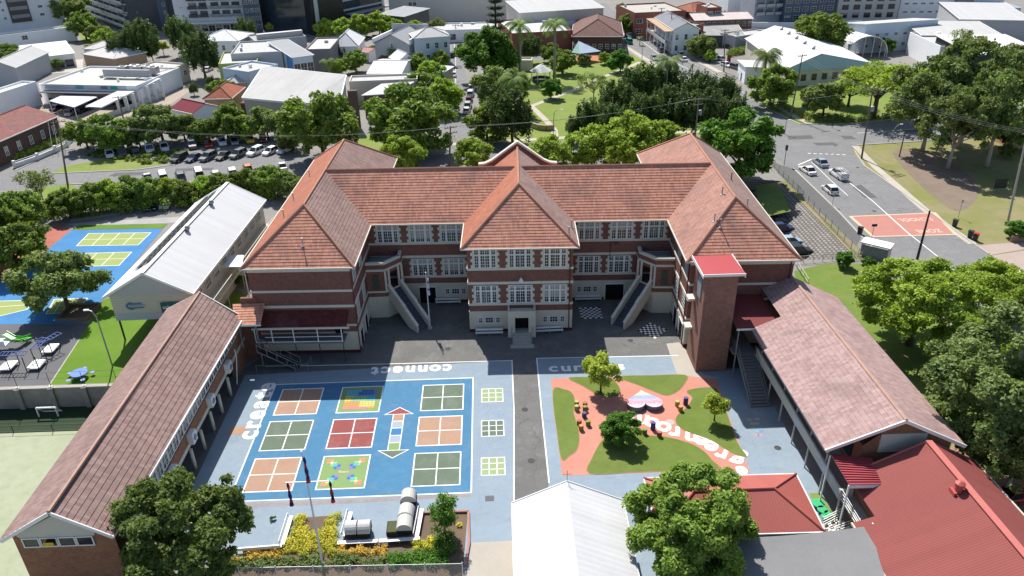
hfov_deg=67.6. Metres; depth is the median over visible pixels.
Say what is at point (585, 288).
window
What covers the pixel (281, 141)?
tree
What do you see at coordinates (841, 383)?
classroom block
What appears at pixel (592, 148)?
tree
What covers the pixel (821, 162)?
parked car
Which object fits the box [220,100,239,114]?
tree
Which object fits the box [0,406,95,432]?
verge
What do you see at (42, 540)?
window
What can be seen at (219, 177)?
tree
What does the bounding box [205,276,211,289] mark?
window
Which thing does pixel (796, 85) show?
power pole
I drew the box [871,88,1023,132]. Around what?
power line
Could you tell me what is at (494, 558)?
path
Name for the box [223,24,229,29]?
window
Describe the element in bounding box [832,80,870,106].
tree
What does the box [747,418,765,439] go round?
faded hopscotch
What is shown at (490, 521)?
painted yard
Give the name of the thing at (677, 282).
window
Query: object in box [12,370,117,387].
wire fence
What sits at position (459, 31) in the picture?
shop
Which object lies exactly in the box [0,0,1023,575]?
ground
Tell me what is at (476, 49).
tree
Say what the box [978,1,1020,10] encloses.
house
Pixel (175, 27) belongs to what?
tree
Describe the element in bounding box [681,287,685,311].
window
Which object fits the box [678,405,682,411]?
log stool
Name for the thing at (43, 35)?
podium
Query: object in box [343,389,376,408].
number board
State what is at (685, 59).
parked car
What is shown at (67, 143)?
white rail wall
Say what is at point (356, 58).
tree
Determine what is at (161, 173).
van
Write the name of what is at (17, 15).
apartment tower
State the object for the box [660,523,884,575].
flat roof
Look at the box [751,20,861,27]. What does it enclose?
boundary wall
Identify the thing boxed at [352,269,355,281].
window
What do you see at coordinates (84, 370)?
picnic table
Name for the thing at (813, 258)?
pipe fence
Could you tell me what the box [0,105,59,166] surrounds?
hall
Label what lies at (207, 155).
parked car
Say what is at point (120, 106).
power pole
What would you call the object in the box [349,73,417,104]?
church wing
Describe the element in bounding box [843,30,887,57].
arched shelter
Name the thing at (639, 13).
brick block
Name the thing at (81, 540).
window
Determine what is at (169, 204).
parked car
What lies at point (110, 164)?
lawn
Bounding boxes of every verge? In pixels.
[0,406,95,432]
[781,181,865,258]
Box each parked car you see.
[49,104,63,110]
[63,108,74,115]
[74,106,88,113]
[104,148,114,157]
[117,145,126,156]
[131,146,140,156]
[141,172,152,179]
[144,142,154,152]
[146,201,159,210]
[159,140,169,151]
[159,194,172,208]
[169,150,188,162]
[174,170,186,181]
[184,152,201,162]
[186,136,196,149]
[198,149,217,161]
[204,66,213,71]
[204,138,212,147]
[214,150,231,160]
[217,136,226,145]
[226,166,236,174]
[228,147,247,158]
[230,135,238,144]
[242,163,252,169]
[246,144,264,156]
[259,133,267,142]
[261,145,278,155]
[276,142,294,153]
[277,162,287,170]
[463,107,469,113]
[464,101,471,108]
[466,96,472,101]
[467,89,473,96]
[657,46,663,52]
[676,51,683,55]
[680,56,687,61]
[717,55,726,61]
[720,61,729,67]
[729,62,738,69]
[770,215,786,222]
[774,221,794,232]
[784,234,803,243]
[791,243,813,254]
[798,165,816,175]
[811,158,829,167]
[821,184,838,194]
[828,167,849,179]
[1000,482,1023,505]
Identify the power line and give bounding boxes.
[56,120,449,135]
[451,98,699,126]
[703,89,869,101]
[726,30,800,54]
[800,55,874,88]
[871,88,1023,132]
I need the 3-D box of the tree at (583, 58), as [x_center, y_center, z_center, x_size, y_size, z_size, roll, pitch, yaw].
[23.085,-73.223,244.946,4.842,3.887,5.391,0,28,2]
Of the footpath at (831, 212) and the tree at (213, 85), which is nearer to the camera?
the footpath at (831, 212)
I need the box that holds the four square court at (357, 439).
[327,419,375,447]
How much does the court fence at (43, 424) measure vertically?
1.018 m
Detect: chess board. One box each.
[579,307,602,318]
[638,323,666,337]
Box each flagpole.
[285,450,334,568]
[425,272,432,329]
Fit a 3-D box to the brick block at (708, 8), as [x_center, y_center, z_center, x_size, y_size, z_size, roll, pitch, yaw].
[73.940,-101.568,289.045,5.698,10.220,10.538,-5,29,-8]
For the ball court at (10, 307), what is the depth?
111.14 m
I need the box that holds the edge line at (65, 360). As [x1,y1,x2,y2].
[49,338,79,384]
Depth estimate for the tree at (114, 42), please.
252.66 m
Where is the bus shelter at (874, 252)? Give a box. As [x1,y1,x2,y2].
[859,237,894,259]
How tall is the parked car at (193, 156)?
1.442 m
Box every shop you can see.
[381,6,429,32]
[423,22,497,41]
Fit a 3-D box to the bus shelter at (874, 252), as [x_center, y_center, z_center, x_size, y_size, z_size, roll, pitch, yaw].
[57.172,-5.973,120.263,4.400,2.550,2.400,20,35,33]
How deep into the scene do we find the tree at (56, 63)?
251.33 m
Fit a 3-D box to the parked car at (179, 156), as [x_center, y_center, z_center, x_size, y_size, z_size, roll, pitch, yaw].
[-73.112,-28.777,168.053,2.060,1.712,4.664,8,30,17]
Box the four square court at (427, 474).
[412,452,459,485]
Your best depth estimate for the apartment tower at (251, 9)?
304.97 m
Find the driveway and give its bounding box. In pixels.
[978,242,1023,269]
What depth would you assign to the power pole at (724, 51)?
231.75 m
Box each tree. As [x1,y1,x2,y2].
[0,43,19,57]
[0,190,47,224]
[0,195,16,226]
[0,220,51,271]
[1,249,113,313]
[11,168,55,201]
[41,186,83,217]
[45,0,91,22]
[51,58,64,69]
[60,118,96,148]
[63,11,99,39]
[65,182,106,213]
[81,25,107,39]
[82,113,134,150]
[89,178,129,210]
[90,27,115,43]
[104,27,133,50]
[104,465,255,575]
[112,175,145,207]
[119,12,159,54]
[125,103,190,143]
[125,125,152,147]
[129,176,163,204]
[145,42,159,60]
[154,177,179,200]
[158,41,170,55]
[162,12,197,53]
[165,113,195,141]
[169,179,198,204]
[176,23,219,78]
[187,118,216,143]
[188,83,198,95]
[190,175,218,197]
[203,79,236,91]
[204,103,244,141]
[205,74,214,84]
[205,171,234,191]
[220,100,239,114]
[226,167,252,189]
[232,114,261,140]
[233,16,256,33]
[242,165,269,196]
[245,106,279,138]
[255,164,291,197]
[265,22,273,31]
[270,89,360,153]
[274,131,299,150]
[274,171,301,194]
[312,17,333,36]
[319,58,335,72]
[330,17,355,35]
[330,58,348,73]
[338,45,345,57]
[342,48,367,71]
[344,131,358,142]
[349,13,374,35]
[360,81,458,155]
[367,10,391,34]
[379,134,428,167]
[384,18,404,31]
[386,49,395,55]
[406,67,440,94]
[408,20,422,23]
[408,51,427,71]
[415,60,446,78]
[427,17,444,25]
[427,491,458,533]
[428,76,465,111]
[431,50,449,65]
[453,25,521,74]
[453,136,493,165]
[460,100,510,141]
[468,65,532,104]
[486,0,506,41]
[486,82,532,143]
[498,72,529,136]
[504,18,532,71]
[521,34,542,57]
[527,132,573,164]
[540,17,569,78]
[540,42,562,60]
[540,78,562,98]
[548,49,577,73]
[564,123,613,164]
[565,114,586,135]
[574,71,606,100]
[576,97,608,130]
[577,53,591,64]
[581,350,623,392]
[596,99,627,124]
[597,77,637,111]
[598,51,610,64]
[598,411,642,446]
[600,109,667,163]
[605,49,634,71]
[617,60,661,98]
[618,14,632,34]
[620,460,759,575]
[629,87,664,121]
[652,54,683,86]
[653,55,683,94]
[657,119,681,140]
[658,82,703,133]
[675,63,711,98]
[685,33,717,57]
[687,78,727,138]
[697,104,784,179]
[702,392,731,420]
[703,50,717,61]
[704,73,741,101]
[720,91,752,130]
[747,62,799,108]
[750,48,782,73]
[793,11,854,56]
[799,85,815,100]
[802,82,845,116]
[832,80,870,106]
[835,251,854,267]
[837,59,922,118]
[850,256,992,346]
[860,256,876,268]
[879,37,896,53]
[884,55,983,150]
[914,86,1007,168]
[918,316,1021,360]
[920,297,1023,482]
[928,36,1023,147]
[948,27,988,40]
[953,67,1023,166]
[953,255,1023,322]
[954,397,1023,493]
[991,42,1023,94]
[996,132,1023,144]
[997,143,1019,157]
[1004,220,1023,237]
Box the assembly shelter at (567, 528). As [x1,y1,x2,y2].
[511,470,639,575]
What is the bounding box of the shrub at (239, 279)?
[234,275,248,284]
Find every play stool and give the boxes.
[811,498,824,506]
[817,505,827,512]
[824,510,832,516]
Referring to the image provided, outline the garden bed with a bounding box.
[233,513,466,575]
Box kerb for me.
[13,37,1020,325]
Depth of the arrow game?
84.62 m
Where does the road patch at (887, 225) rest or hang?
on the street at (954, 249)
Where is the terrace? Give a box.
[685,11,753,29]
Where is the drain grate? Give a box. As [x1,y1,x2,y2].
[485,495,493,500]
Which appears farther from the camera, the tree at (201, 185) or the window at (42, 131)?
the window at (42, 131)
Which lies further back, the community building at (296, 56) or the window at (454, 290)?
the community building at (296, 56)
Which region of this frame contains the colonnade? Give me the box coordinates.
[85,78,164,116]
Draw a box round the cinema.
[497,19,572,53]
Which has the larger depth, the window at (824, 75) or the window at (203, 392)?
the window at (824, 75)
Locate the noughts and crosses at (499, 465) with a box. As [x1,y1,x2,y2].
[482,458,504,474]
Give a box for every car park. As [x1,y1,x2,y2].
[35,89,188,127]
[96,132,303,163]
[521,45,610,60]
[718,54,750,74]
[751,182,856,259]
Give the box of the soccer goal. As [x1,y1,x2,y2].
[35,406,62,416]
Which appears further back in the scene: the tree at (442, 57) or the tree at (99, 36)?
the tree at (99, 36)
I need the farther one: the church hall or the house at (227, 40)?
the house at (227, 40)
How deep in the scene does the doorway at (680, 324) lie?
100.00 m
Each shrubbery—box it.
[232,543,387,562]
[282,511,343,557]
[410,522,461,551]
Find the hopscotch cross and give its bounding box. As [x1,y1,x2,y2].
[320,458,365,485]
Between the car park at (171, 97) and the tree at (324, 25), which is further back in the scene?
the tree at (324, 25)
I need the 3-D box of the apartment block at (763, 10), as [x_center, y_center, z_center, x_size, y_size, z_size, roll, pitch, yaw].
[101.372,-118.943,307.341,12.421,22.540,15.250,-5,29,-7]
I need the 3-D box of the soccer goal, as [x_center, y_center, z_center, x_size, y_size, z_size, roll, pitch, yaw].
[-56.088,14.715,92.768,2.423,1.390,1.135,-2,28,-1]
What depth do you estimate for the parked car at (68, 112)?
201.74 m
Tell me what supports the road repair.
on the street at (954, 249)
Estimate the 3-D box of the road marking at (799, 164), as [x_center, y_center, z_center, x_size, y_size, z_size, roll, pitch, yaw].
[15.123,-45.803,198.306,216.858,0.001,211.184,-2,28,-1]
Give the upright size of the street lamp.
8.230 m
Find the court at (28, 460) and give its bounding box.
[0,431,77,575]
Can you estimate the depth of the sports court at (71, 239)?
121.60 m
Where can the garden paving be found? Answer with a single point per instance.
(600, 408)
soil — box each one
[893,149,978,210]
[950,444,1023,512]
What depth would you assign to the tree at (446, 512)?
68.86 m
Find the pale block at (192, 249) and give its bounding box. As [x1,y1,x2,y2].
[102,182,272,339]
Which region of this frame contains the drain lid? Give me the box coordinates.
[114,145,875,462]
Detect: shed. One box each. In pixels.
[18,40,76,68]
[438,65,454,82]
[643,472,825,536]
[701,25,744,46]
[720,29,762,48]
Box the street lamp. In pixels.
[83,309,112,366]
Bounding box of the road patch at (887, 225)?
[853,213,952,235]
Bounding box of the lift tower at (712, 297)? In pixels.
[683,254,745,371]
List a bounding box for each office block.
[259,0,388,33]
[303,0,343,35]
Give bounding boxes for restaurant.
[571,13,623,52]
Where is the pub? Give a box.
[646,10,700,53]
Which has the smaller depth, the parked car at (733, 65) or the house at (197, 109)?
the house at (197, 109)
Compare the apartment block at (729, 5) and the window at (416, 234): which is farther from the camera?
the apartment block at (729, 5)
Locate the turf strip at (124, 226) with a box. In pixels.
[72,224,166,229]
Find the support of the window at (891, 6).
in the apartment block at (867, 10)
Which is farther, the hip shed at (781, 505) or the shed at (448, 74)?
the shed at (448, 74)
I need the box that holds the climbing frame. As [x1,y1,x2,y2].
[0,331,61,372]
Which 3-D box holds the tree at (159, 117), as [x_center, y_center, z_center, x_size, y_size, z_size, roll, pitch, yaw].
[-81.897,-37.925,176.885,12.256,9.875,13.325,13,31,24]
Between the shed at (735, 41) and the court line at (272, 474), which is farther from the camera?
the shed at (735, 41)
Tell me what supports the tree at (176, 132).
on the ground at (274, 204)
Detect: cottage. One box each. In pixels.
[81,46,147,66]
[82,40,105,51]
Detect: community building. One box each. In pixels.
[218,51,258,78]
[222,61,277,88]
[231,39,284,67]
[267,39,314,70]
[305,37,339,72]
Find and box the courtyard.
[240,299,754,499]
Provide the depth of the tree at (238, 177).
146.90 m
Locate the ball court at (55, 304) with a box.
[47,298,86,313]
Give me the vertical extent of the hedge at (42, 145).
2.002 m
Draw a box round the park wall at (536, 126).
[531,121,554,130]
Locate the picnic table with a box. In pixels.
[66,367,94,381]
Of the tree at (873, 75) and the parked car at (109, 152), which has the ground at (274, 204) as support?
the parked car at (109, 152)
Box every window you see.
[3,146,9,155]
[16,140,21,149]
[21,538,41,547]
[28,135,33,144]
[39,537,59,546]
[40,130,45,138]
[57,536,77,546]
[65,59,74,66]
[75,536,95,545]
[151,471,158,482]
[155,461,163,480]
[161,452,169,471]
[166,442,174,461]
[172,433,179,451]
[177,425,183,442]
[182,416,188,433]
[187,409,192,424]
[191,401,197,416]
[196,394,201,407]
[200,386,205,399]
[201,25,208,31]
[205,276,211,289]
[205,379,209,392]
[208,24,215,30]
[209,372,213,384]
[213,264,219,278]
[213,366,217,377]
[215,24,222,30]
[221,255,226,268]
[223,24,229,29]
[229,244,234,254]
[236,235,241,248]
[243,227,248,239]
[250,218,254,230]
[256,211,260,222]
[294,63,300,69]
[300,62,307,70]
[307,62,314,70]
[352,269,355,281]
[356,293,360,316]
[361,278,365,300]
[373,226,401,243]
[406,225,433,243]
[409,258,436,276]
[437,225,462,242]
[440,258,466,275]
[449,34,455,39]
[451,288,459,293]
[470,250,498,269]
[472,285,499,304]
[478,317,482,322]
[485,317,493,322]
[505,250,533,268]
[506,285,534,303]
[541,249,569,267]
[541,284,568,303]
[549,316,557,321]
[560,316,564,321]
[575,256,601,273]
[576,222,602,240]
[583,286,590,291]
[605,255,631,273]
[608,222,635,239]
[640,221,667,239]
[675,273,678,295]
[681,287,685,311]
[800,74,806,80]
[811,74,816,79]
[821,73,827,79]
[832,72,837,78]
[842,5,848,9]
[843,443,853,455]
[852,13,858,17]
[853,5,859,9]
[863,12,870,17]
[865,4,871,8]
[875,12,881,16]
[876,4,883,8]
[886,12,892,16]
[888,4,894,8]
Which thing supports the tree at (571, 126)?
on the lawn at (567, 103)
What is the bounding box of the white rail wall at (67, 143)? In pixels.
[11,140,72,167]
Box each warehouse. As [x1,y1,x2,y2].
[905,32,944,62]
[910,21,1000,36]
[935,34,1023,63]
[936,2,1023,41]
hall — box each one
[0,81,42,113]
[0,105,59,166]
[241,66,360,127]
[744,26,870,85]
[845,440,1023,575]
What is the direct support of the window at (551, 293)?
in the school building at (519, 241)
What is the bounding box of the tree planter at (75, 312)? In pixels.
[55,303,101,321]
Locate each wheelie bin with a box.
[857,226,863,233]
[952,218,959,226]
[967,229,974,238]
[972,232,979,240]
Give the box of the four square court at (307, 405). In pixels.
[274,388,322,414]
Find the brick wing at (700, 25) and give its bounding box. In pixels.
[690,22,703,35]
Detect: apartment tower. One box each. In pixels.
[0,0,64,32]
[156,0,168,29]
[242,0,263,31]
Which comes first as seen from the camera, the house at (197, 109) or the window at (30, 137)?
the window at (30, 137)
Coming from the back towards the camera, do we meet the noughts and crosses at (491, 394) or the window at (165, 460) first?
the noughts and crosses at (491, 394)
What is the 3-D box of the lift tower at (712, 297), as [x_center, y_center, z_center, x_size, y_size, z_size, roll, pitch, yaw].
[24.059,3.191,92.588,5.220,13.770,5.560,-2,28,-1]
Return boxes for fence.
[0,423,82,432]
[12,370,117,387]
[237,562,462,575]
[774,161,859,256]
[795,252,862,282]
[1009,235,1023,241]
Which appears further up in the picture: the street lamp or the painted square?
the street lamp
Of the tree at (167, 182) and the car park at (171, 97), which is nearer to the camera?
the tree at (167, 182)
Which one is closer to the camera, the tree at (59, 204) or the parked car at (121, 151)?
the tree at (59, 204)
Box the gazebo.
[530,64,550,82]
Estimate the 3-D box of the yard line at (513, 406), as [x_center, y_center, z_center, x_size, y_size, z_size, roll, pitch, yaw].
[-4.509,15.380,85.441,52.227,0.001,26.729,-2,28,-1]
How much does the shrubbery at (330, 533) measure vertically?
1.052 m
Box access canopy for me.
[221,255,249,296]
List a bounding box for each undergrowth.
[37,187,279,222]
[85,146,187,163]
[222,550,386,572]
[385,547,449,570]
[429,527,457,556]
[783,104,917,122]
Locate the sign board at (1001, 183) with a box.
[994,178,1008,191]
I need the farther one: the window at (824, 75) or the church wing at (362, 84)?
the window at (824, 75)
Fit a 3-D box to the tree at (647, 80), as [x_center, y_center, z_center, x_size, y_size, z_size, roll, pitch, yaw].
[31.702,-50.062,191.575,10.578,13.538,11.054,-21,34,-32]
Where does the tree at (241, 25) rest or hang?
on the ground at (274, 204)
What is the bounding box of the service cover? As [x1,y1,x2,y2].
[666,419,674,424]
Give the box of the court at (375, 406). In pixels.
[337,386,382,412]
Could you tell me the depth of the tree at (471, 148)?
157.02 m
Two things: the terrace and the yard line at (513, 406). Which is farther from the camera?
the terrace
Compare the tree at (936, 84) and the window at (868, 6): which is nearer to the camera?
the tree at (936, 84)
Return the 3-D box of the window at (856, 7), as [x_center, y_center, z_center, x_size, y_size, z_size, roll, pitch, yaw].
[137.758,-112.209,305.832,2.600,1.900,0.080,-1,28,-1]
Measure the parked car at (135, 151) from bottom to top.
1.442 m
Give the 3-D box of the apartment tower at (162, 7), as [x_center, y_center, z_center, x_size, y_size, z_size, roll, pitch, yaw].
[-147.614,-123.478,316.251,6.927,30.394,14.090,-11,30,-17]
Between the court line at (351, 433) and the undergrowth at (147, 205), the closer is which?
the court line at (351, 433)
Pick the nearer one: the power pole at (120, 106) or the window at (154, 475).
the window at (154, 475)
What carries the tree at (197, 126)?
on the ground at (274, 204)
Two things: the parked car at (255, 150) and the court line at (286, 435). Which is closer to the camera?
the court line at (286, 435)
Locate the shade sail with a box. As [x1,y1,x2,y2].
[571,40,598,54]
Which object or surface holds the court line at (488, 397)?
on the noughts and crosses at (491, 394)
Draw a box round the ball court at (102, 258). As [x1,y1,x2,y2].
[85,252,130,265]
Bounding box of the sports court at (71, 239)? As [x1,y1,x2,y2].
[0,228,162,323]
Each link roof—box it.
[233,297,264,364]
[729,294,774,377]
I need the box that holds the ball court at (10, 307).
[0,301,28,315]
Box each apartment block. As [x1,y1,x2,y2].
[86,0,174,30]
[172,0,245,32]
[716,0,740,11]
[740,0,782,21]
[779,0,835,21]
[834,0,899,20]
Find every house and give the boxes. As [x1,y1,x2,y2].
[0,45,52,86]
[172,98,217,120]
[202,82,245,109]
[206,29,254,63]
[225,74,246,90]
[338,28,365,62]
[361,46,375,62]
[366,59,412,74]
[372,23,427,59]
[388,49,414,66]
[408,27,450,64]
[677,1,702,13]
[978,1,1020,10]
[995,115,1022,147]
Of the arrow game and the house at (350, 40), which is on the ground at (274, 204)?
the house at (350, 40)
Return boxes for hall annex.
[737,60,769,83]
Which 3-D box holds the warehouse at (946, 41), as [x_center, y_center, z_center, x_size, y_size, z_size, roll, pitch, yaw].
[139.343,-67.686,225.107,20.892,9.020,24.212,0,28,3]
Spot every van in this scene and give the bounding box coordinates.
[156,169,167,178]
[192,166,204,179]
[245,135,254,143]
[468,82,474,90]
[625,37,632,43]
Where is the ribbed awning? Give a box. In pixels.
[819,454,880,529]
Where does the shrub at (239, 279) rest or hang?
on the ground at (274, 204)
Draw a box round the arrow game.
[380,408,410,456]
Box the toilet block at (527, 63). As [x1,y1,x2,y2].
[515,57,532,70]
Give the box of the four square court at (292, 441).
[260,421,312,449]
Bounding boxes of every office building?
[847,18,940,53]
[896,0,1003,18]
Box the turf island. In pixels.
[553,374,745,473]
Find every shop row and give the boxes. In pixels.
[39,64,182,104]
[98,61,190,82]
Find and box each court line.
[0,300,28,315]
[46,298,87,313]
[76,232,150,245]
[91,252,131,265]
[235,377,473,501]
[242,457,301,492]
[259,420,313,450]
[273,388,323,415]
[315,454,370,489]
[325,418,376,448]
[336,386,383,412]
[379,407,412,457]
[411,451,460,486]
[416,415,462,445]
[420,384,463,410]
[481,388,502,401]
[481,420,503,436]
[481,457,505,475]
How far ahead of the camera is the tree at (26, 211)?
133.63 m
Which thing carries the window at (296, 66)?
in the community building at (296, 56)
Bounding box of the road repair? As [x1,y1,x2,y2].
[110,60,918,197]
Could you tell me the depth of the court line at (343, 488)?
78.92 m
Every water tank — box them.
[397,502,414,519]
[400,487,416,508]
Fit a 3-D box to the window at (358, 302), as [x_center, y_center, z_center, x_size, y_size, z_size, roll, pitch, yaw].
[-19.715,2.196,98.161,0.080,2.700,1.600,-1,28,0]
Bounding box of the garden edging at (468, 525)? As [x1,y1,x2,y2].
[243,510,469,565]
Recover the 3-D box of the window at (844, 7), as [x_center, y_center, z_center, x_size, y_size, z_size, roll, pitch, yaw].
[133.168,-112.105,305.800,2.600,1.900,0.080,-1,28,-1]
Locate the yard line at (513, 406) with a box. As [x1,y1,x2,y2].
[266,355,677,500]
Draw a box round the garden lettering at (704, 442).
[632,414,747,474]
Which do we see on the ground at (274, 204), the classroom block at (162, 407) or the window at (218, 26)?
the classroom block at (162, 407)
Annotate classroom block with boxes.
[0,291,247,575]
[750,275,966,521]
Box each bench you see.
[236,544,281,553]
[278,513,292,545]
[337,539,377,546]
[340,510,352,538]
[379,536,419,544]
[413,505,423,536]
[435,298,460,304]
[475,328,502,335]
[536,326,562,333]
[575,295,601,301]
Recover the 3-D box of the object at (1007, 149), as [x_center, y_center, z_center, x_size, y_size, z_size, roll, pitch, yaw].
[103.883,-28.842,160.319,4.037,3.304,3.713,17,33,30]
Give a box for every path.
[67,216,181,225]
[467,541,512,575]
[667,342,721,378]
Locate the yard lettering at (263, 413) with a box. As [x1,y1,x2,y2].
[242,364,624,438]
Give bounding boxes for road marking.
[153,41,953,269]
[849,212,956,236]
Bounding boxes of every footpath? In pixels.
[70,47,975,243]
[773,163,860,244]
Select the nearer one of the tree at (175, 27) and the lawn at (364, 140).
the lawn at (364, 140)
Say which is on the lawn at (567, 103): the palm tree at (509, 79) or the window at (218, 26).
the palm tree at (509, 79)
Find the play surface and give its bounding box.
[0,323,88,386]
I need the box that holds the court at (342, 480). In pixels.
[316,455,369,488]
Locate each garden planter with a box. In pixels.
[344,520,357,539]
[357,519,371,539]
[386,521,397,537]
[396,513,413,535]
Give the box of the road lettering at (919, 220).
[901,217,938,232]
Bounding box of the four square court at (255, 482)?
[244,458,300,491]
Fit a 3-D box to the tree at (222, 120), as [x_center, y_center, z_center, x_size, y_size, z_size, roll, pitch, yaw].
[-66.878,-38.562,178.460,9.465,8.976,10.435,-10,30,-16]
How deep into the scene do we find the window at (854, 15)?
307.35 m
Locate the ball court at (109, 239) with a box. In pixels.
[77,233,149,245]
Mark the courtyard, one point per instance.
(389, 341)
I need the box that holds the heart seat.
[627,390,662,411]
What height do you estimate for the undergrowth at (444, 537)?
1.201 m
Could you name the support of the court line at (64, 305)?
on the ball court at (55, 304)
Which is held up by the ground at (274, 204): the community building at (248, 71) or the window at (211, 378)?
the community building at (248, 71)
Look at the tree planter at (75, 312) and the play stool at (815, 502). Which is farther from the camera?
the tree planter at (75, 312)
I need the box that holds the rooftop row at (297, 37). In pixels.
[247,29,306,48]
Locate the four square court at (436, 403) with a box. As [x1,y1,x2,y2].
[421,384,462,409]
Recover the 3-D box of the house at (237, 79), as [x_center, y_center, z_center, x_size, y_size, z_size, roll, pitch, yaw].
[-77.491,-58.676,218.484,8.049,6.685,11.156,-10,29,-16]
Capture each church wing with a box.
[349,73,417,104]
[361,82,413,118]
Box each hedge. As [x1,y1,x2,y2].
[14,135,64,159]
[726,45,745,55]
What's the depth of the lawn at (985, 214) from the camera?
148.57 m
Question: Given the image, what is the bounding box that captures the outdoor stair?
[730,333,769,407]
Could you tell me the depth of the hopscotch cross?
79.04 m
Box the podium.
[0,25,77,50]
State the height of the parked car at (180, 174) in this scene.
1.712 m
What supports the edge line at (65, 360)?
on the turf at (89, 351)
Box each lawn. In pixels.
[23,184,77,218]
[53,158,167,172]
[74,0,93,46]
[358,134,383,149]
[473,54,748,144]
[755,182,790,215]
[759,85,1023,123]
[794,264,979,448]
[852,136,1023,254]
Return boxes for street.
[0,136,759,189]
[96,20,120,35]
[441,42,477,147]
[598,3,1023,356]
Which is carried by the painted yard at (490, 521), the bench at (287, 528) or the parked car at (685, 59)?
the bench at (287, 528)
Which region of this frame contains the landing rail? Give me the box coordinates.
[822,508,853,531]
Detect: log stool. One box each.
[574,404,578,410]
[579,424,583,430]
[582,411,586,418]
[586,420,590,426]
[642,428,646,434]
[650,421,655,430]
[657,430,661,437]
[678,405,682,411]
[683,396,687,405]
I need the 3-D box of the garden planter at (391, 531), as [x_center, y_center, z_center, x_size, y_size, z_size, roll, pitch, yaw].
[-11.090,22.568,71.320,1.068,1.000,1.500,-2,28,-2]
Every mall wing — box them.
[505,0,604,21]
[564,21,575,28]
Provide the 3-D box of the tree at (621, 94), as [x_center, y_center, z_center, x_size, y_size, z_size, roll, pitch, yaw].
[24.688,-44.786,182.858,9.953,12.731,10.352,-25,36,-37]
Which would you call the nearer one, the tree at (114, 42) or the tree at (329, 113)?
the tree at (329, 113)
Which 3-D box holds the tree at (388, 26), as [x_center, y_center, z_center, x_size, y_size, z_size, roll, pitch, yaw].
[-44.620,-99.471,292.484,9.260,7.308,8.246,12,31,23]
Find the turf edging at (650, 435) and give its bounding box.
[552,374,746,474]
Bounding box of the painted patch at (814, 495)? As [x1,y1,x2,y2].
[809,493,835,522]
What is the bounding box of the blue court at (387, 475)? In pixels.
[236,378,471,500]
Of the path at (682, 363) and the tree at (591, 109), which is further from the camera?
the tree at (591, 109)
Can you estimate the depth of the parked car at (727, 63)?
239.82 m
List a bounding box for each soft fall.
[0,225,70,279]
[576,54,599,62]
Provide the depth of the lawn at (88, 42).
297.67 m
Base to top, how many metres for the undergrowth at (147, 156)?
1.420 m
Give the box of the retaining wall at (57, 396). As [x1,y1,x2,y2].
[0,383,111,409]
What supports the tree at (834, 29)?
on the ground at (274, 204)
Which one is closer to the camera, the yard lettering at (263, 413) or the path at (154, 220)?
the yard lettering at (263, 413)
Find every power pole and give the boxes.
[50,120,68,185]
[115,96,123,117]
[444,126,456,166]
[693,98,703,135]
[721,29,728,71]
[790,54,806,118]
[861,88,877,158]
[899,121,907,156]
[916,210,930,259]
[1007,133,1023,220]
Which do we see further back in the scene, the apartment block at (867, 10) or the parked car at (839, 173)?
the apartment block at (867, 10)
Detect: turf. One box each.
[51,297,157,384]
[224,291,246,306]
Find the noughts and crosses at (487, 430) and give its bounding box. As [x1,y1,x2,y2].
[482,420,502,435]
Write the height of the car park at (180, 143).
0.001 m
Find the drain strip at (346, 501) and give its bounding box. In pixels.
[245,493,469,506]
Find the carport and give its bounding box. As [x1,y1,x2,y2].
[49,94,97,118]
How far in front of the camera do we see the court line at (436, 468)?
79.26 m
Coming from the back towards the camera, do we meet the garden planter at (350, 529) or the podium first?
the podium
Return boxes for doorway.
[360,324,364,347]
[364,310,368,331]
[418,286,436,302]
[604,283,624,299]
[672,302,677,328]
[677,316,682,342]
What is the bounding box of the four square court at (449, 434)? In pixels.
[417,416,461,444]
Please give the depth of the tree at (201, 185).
145.54 m
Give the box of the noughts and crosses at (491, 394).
[482,389,502,401]
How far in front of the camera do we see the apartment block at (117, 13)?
314.47 m
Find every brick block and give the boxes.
[616,2,685,37]
[696,3,721,14]
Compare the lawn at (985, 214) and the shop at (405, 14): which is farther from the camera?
the shop at (405, 14)
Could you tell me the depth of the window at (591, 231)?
105.19 m
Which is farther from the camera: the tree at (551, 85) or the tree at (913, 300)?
the tree at (551, 85)
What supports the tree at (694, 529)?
on the painted yard at (490, 521)
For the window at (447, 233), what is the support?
in the school building at (519, 241)
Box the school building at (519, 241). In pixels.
[239,133,802,371]
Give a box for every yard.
[48,59,82,73]
[184,356,831,575]
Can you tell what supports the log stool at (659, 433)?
on the turf island
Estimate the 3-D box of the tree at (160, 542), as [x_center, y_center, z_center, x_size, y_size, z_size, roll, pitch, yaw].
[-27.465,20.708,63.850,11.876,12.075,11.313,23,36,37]
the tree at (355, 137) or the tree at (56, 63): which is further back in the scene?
the tree at (56, 63)
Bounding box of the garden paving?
[551,376,749,475]

